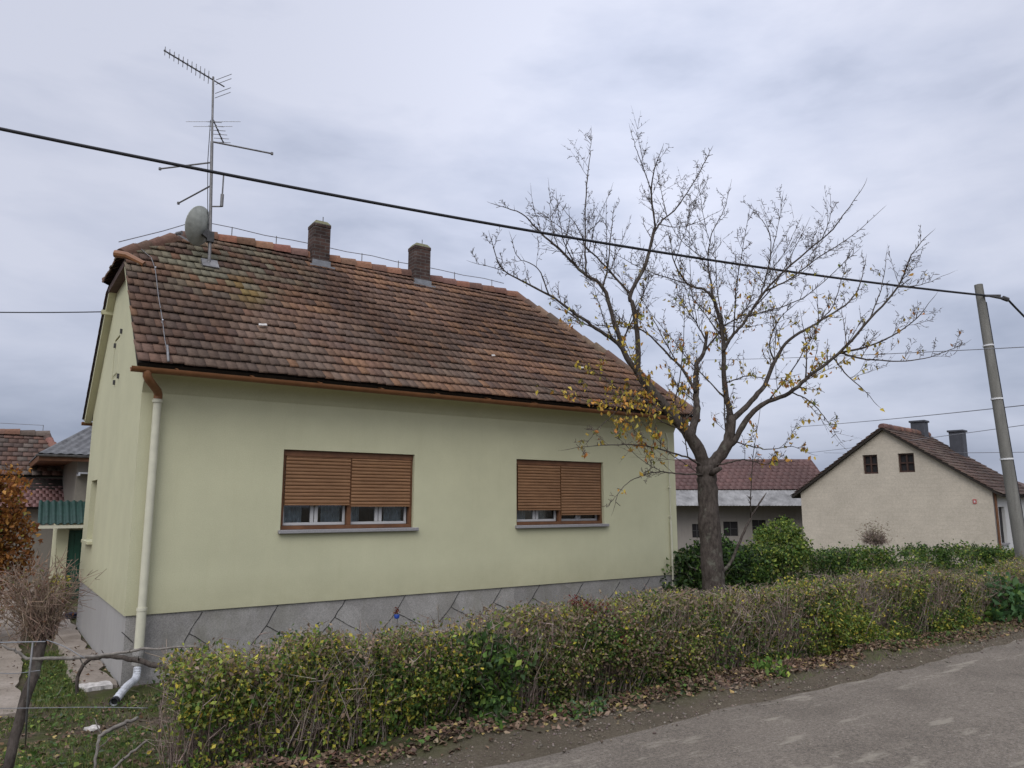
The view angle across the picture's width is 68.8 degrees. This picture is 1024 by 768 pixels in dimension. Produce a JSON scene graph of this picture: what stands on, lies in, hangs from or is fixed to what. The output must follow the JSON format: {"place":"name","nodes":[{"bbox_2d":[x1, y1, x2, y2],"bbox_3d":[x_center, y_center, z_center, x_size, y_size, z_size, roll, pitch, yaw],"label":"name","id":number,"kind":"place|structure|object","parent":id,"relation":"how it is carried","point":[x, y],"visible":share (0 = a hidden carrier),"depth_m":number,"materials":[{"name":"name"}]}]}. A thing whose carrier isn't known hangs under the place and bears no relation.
{"place":"outdoors","nodes":[
{"label":"outdoors","id":0,"kind":"place"},
{"bbox_2d":[0,584,37,718],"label":"paving","id":1,"kind":"structure","parent":0,"point":[10,694],"depth_m":9.45,"materials":[{"name":"concrete"}]},
{"bbox_2d":[54,612,116,687],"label":"path","id":2,"kind":"structure","parent":0,"point":[71,637],"depth_m":10.49,"materials":[{"name":"concrete"}]},
{"bbox_2d":[65,612,76,618],"bbox_3d":[-8.099,4.262,13.771,0.272,0.086,0.272,6,-11,-34],"label":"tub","id":3,"kind":"object","parent":2,"relation":"on","point":[75,615],"visible":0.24,"depth_m":13.69,"materials":[{"name":"black plastic"}]},
{"bbox_2d":[0,550,1023,767],"bbox_3d":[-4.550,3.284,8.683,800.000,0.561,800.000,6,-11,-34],"label":"ground","id":4,"kind":"structure","parent":0,"point":[477,741],"depth_m":6.30,"materials":[{"name":"green plant"}]},
{"bbox_2d":[0,459,42,625],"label":"hornbeam","id":5,"kind":"object","parent":4,"relation":"on","point":[10,519],"visible":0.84,"depth_m":11.68,"materials":[{"name":"orange plant"}]},
{"bbox_2d":[0,423,63,585],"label":"barn","id":6,"kind":"structure","parent":4,"relation":"on","point":[22,448],"depth_m":20.72,"materials":[{"name":"ceramic"}]},
{"bbox_2d":[0,547,103,767],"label":"pruned shrub","id":7,"kind":"object","parent":4,"relation":"on","point":[41,615],"visible":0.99,"depth_m":4.96,"materials":[{"name":"brown plant"}]},
{"bbox_2d":[29,426,91,501],"bbox_3d":[-10.051,2.996,20.287,5.210,4.910,4.780,6,-11,-34],"label":"annex","id":8,"kind":"object","parent":4,"relation":"on","point":[71,454],"visible":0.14,"depth_m":17.96,"materials":[{"name":"grey wood"}]},
{"bbox_2d":[38,500,84,598],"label":"garden shed","id":9,"kind":"structure","parent":4,"relation":"on","point":[66,518],"depth_m":16.63,"materials":[{"name":"green paint"}]},
{"bbox_2d":[63,530,82,598],"bbox_3d":[-9.591,4.044,16.804,0.750,1.498,0.080,6,-11,-34],"label":"door","id":10,"kind":"structure","parent":9,"relation":"in","point":[75,536],"depth_m":16.70,"materials":[{"name":"green paint"}]},
{"bbox_2d":[0,640,136,744],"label":"wire fence","id":11,"kind":"object","parent":4,"relation":"on","point":[28,683],"visible":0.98,"depth_m":4.69,"materials":[{"name":"metal"}]},
{"bbox_2d":[83,725,99,730],"bbox_3d":[-3.937,3.227,7.003,0.134,0.060,0.088,6,-11,-34],"label":"plaster lump","id":12,"kind":"object","parent":4,"relation":"on","point":[92,728],"visible":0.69,"depth_m":6.98,"materials":[{"name":"white"}]},
{"bbox_2d":[79,680,112,691],"bbox_3d":[-4.808,3.516,8.622,0.329,0.109,0.298,6,-11,-34],"label":"concrete slab","id":13,"kind":"object","parent":4,"relation":"on","point":[94,686],"depth_m":8.60,"materials":[{"name":"paint"}]},
{"bbox_2d":[93,716,138,767],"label":"dead branch","id":14,"kind":"object","parent":4,"relation":"on","point":[112,728],"visible":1,"depth_m":4.98,"materials":[{"name":"grey wood"}]},
{"bbox_2d":[75,650,172,695],"bbox_3d":[-4.099,3.187,8.129,1.563,0.560,0.168,-3,-9,15],"label":"vine stem","id":15,"kind":"object","parent":4,"relation":"on","point":[147,663],"visible":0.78,"depth_m":8.22,"materials":[{"name":"brown wood"}]},
{"bbox_2d":[113,740,147,767],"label":"dead branch","id":16,"kind":"object","parent":4,"relation":"on","point":[128,755],"visible":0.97,"depth_m":4.81,"materials":[{"name":"grey wood"}]},
{"bbox_2d":[76,217,700,686],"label":"house","id":17,"kind":"structure","parent":4,"relation":"on","point":[286,437],"depth_m":11.06,"materials":[{"name":"green paint"}]},
{"bbox_2d":[0,311,100,312],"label":"overhead wire","id":18,"kind":"object","parent":17,"relation":"attached to","point":[52,312],"visible":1,"depth_m":11.99,"materials":[{"name":"black metal"}]},
{"bbox_2d":[81,539,91,544],"bbox_3d":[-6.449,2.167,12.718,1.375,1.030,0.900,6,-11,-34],"label":"window","id":19,"kind":"structure","parent":17,"relation":"in","point":[86,541],"depth_m":12.17,"materials":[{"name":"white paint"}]},
{"bbox_2d":[109,666,140,706],"bbox_3d":[-4.262,3.328,8.265,0.100,0.245,0.893,2,-9,-12],"label":"drain hose","id":20,"kind":"object","parent":17,"relation":"attached to","point":[118,696],"visible":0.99,"depth_m":8.22,"materials":[{"name":"white plastic"}]},
{"bbox_2d":[158,47,272,269],"bbox_3d":[-4.908,-3.264,12.062,1.779,3.527,1.435,6,-11,-34],"label":"tv mast","id":21,"kind":"object","parent":17,"relation":"attached to","point":[210,263],"visible":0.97,"depth_m":11.81,"materials":[{"name":"metal"}]},
{"bbox_2d":[175,206,214,245],"bbox_3d":[-4.923,-2.449,11.650,0.504,0.605,0.518,6,-11,-34],"label":"satellite dish","id":22,"kind":"object","parent":21,"relation":"attached to","point":[198,232],"visible":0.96,"depth_m":11.52,"materials":[{"name":"paint"}]},
{"bbox_2d":[278,450,418,533],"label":"window","id":23,"kind":"structure","parent":17,"relation":"in","point":[323,492],"depth_m":10.61,"materials":[{"name":"brown plastic"}]},
{"bbox_2d":[119,223,673,589],"bbox_3d":[-1.450,0.611,12.567,9.375,6.475,3.052,6,-11,-34],"label":"lightning conductor","id":24,"kind":"object","parent":17,"relation":"attached to","point":[276,237],"visible":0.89,"depth_m":13.88,"materials":[{"name":"metal"}]},
{"bbox_2d":[515,459,608,528],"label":"window","id":25,"kind":"structure","parent":17,"relation":"in","point":[550,494],"depth_m":12.73,"materials":[{"name":"brown plastic"}]},
{"bbox_2d":[393,607,399,622],"bbox_3d":[-1.606,3.438,10.305,0.110,0.715,0.124,-3,-10,18],"label":"garden ornament","id":26,"kind":"object","parent":4,"relation":"on","point":[396,616],"visible":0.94,"depth_m":10.34,"materials":[{"name":"metal"}]},
{"bbox_2d":[0,627,980,767],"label":"undergrowth","id":27,"kind":"object","parent":4,"relation":"on","point":[76,763],"visible":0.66,"depth_m":6.16,"materials":[{"name":"green plant"}]},
{"bbox_2d":[445,616,538,719],"bbox_3d":[-0.205,2.270,5.883,0.646,0.884,0.708,-6,-11,34],"label":"green shrub","id":28,"kind":"object","parent":4,"relation":"on","point":[500,660],"visible":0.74,"depth_m":5.82,"materials":[{"name":"green plant"}]},
{"bbox_2d":[473,689,520,723],"bbox_3d":[-0.118,2.498,5.697,0.376,0.335,0.422,-1,-9,4],"label":"weed","id":29,"kind":"object","parent":4,"relation":"on","point":[497,710],"visible":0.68,"depth_m":5.67,"materials":[{"name":"green plant"}]},
{"bbox_2d":[0,617,1023,767],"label":"fallen leaves","id":30,"kind":"object","parent":4,"relation":"on","point":[850,655],"visible":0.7,"depth_m":6.30,"materials":[{"name":"brown plant"}]},
{"bbox_2d":[0,608,1023,767],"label":"grass","id":31,"kind":"structure","parent":4,"relation":"on","point":[70,699],"depth_m":7.39,"materials":[{"name":"green plant"}]},
{"bbox_2d":[129,551,1023,767],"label":"hedge","id":32,"kind":"object","parent":4,"relation":"on","point":[335,694],"visible":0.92,"depth_m":6.21,"materials":[{"name":"green plant"}]},
{"bbox_2d":[1,644,199,668],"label":"dead branch","id":33,"kind":"object","parent":32,"relation":"on","point":[21,654],"visible":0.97,"depth_m":4.82,"materials":[{"name":"grey wood"}]},
{"bbox_2d":[556,694,617,721],"bbox_3d":[0.603,2.627,6.004,0.645,0.231,0.322,6,-11,-34],"label":"weed","id":34,"kind":"object","parent":4,"relation":"on","point":[591,704],"visible":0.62,"depth_m":5.96,"materials":[{"name":"green plant"}]},
{"bbox_2d":[567,593,627,695],"bbox_3d":[0.778,2.368,6.714,0.570,0.953,0.576,-2,-9,12],"label":"barberry","id":35,"kind":"object","parent":4,"relation":"on","point":[590,604],"visible":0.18,"depth_m":6.69,"materials":[{"name":"green plant"}]},
{"bbox_2d":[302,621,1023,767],"bbox_3d":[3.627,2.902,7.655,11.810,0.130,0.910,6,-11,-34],"label":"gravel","id":36,"kind":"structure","parent":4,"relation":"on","point":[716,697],"depth_m":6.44,"materials":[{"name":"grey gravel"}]},
{"bbox_2d":[660,528,776,595],"bbox_3d":[3.843,3.602,14.279,2.726,1.685,1.466,6,-11,-34],"label":"laurel bush","id":37,"kind":"object","parent":4,"relation":"on","point":[689,574],"visible":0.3,"depth_m":13.98,"materials":[{"name":"green plant"}]},
{"bbox_2d":[469,112,968,640],"bbox_3d":[2.856,-0.196,11.397,7.028,7.818,3.142,0,-9,-1],"label":"cherry tree","id":38,"kind":"object","parent":4,"relation":"on","point":[713,568],"visible":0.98,"depth_m":10.96,"materials":[{"name":"brown plant"}]},
{"bbox_2d":[675,459,819,549],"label":"outbuilding","id":39,"kind":"structure","parent":4,"relation":"on","point":[780,483],"depth_m":35.21,"materials":[{"name":"grey paint"}]},
{"bbox_2d":[692,524,699,537],"bbox_3d":[8.678,6.915,35.278,0.463,0.626,0.345,0,-9,0],"label":"window","id":40,"kind":"structure","parent":39,"relation":"in","point":[695,532],"depth_m":35.13,"materials":[{"name":"glass"}]},
{"bbox_2d":[723,522,737,535],"bbox_3d":[10.257,6.824,35.292,0.682,0.663,0.345,0,-9,0],"label":"window","id":41,"kind":"structure","parent":39,"relation":"in","point":[732,526],"depth_m":35.16,"materials":[{"name":"glass"}]},
{"bbox_2d":[752,520,764,533],"bbox_3d":[11.594,6.733,35.307,0.643,0.627,0.345,0,-9,0],"label":"window","id":42,"kind":"structure","parent":39,"relation":"in","point":[757,523],"depth_m":35.20,"materials":[{"name":"glass"}]},
{"bbox_2d":[750,654,790,679],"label":"weed","id":43,"kind":"object","parent":4,"relation":"on","point":[779,669],"visible":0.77,"depth_m":7.33,"materials":[{"name":"green plant"}]},
{"bbox_2d":[752,515,816,587],"bbox_3d":[5.782,3.753,16.008,1.382,1.922,1.396,-4,-10,22],"label":"round bush","id":44,"kind":"object","parent":4,"relation":"on","point":[790,534],"visible":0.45,"depth_m":15.86,"materials":[{"name":"green plant"}]},
{"bbox_2d":[729,536,1014,607],"bbox_3d":[8.492,4.160,17.118,10.641,1.455,1.713,5,-10,-27],"label":"hedge","id":45,"kind":"object","parent":4,"relation":"on","point":[839,559],"visible":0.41,"depth_m":16.35,"materials":[{"name":"green plant"}]},
{"bbox_2d":[855,517,904,559],"bbox_3d":[10.497,4.700,21.532,1.196,1.841,1.206,6,-11,-34],"label":"ball shrub","id":46,"kind":"object","parent":4,"relation":"on","point":[873,538],"visible":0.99,"depth_m":21.47,"materials":[{"name":"brown plant"}]},
{"bbox_2d":[790,420,1023,563],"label":"neighbour house","id":47,"kind":"structure","parent":4,"relation":"on","point":[930,491],"depth_m":28.04,"materials":[{"name":"beige paint"}]},
{"bbox_2d":[863,455,877,473],"bbox_3d":[13.973,3.117,28.931,0.420,0.724,0.541,9,-13,-43],"label":"window","id":48,"kind":"structure","parent":47,"relation":"in","point":[870,461],"depth_m":28.82,"materials":[{"name":"brown wood"}]},
{"bbox_2d":[898,453,914,471],"bbox_3d":[14.871,2.959,28.013,0.420,0.703,0.557,9,-13,-43],"label":"window","id":49,"kind":"structure","parent":47,"relation":"in","point":[906,460],"depth_m":27.90,"materials":[{"name":"brown wood"}]},
{"bbox_2d":[809,425,1023,452],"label":"overhead wire","id":50,"kind":"object","parent":47,"relation":"attached to","point":[938,436],"visible":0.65,"depth_m":24.69,"materials":[{"name":"black metal"}]},
{"bbox_2d":[971,452,1019,452],"bbox_3d":[17.233,2.808,30.946,0.018,1.696,26.091,-1,-9,5],"label":"overhead wire","id":51,"kind":"object","parent":47,"relation":"attached to","point":[991,452],"visible":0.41,"depth_m":26.45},
{"bbox_2d":[995,507,1009,544],"bbox_3d":[17.089,4.983,26.325,0.900,1.300,0.460,9,-13,-43],"label":"window","id":52,"kind":"structure","parent":47,"relation":"in","point":[999,508],"depth_m":26.41,"materials":[{"name":"black glass"}]},
{"bbox_2d":[974,284,1023,560],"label":"utility pole","id":53,"kind":"object","parent":4,"relation":"on","point":[1015,511],"visible":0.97,"depth_m":13.90,"materials":[{"name":"concrete"}]},
{"bbox_2d":[0,127,985,295],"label":"power cable","id":54,"kind":"object","parent":53,"relation":"attached to","point":[316,191],"visible":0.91,"depth_m":9.86,"materials":[{"name":"black rubber"}]},
{"bbox_2d":[721,347,1023,359],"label":"overhead wire","id":55,"kind":"object","parent":53,"relation":"attached to","point":[898,353],"visible":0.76,"depth_m":15.55,"materials":[{"name":"black metal"}]},
{"bbox_2d":[1008,300,1023,316],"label":"power cable","id":56,"kind":"object","parent":53,"relation":"attached to","point":[1015,307],"visible":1,"depth_m":14.70,"materials":[{"name":"black rubber"}]},
{"bbox_2d":[975,569,1023,623],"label":"green shrub","id":57,"kind":"object","parent":4,"relation":"on","point":[1015,600],"visible":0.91,"depth_m":10.59,"materials":[{"name":"green plant"}]},
{"bbox_2d":[0,0,1023,482],"label":"sky","id":58,"kind":"structure","parent":0,"point":[459,108],"materials":[{"name":"grey"}]},
{"bbox_2d":[484,639,1023,767],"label":"road","id":59,"kind":"structure","parent":0,"point":[961,711],"depth_m":5.43,"materials":[{"name":"grey asphalt"}]},
{"bbox_2d":[799,405,1023,426],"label":"overhead wire","id":60,"kind":"object","parent":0,"point":[920,416],"visible":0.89,"depth_m":17.52,"materials":[{"name":"black metal"}]}
]}

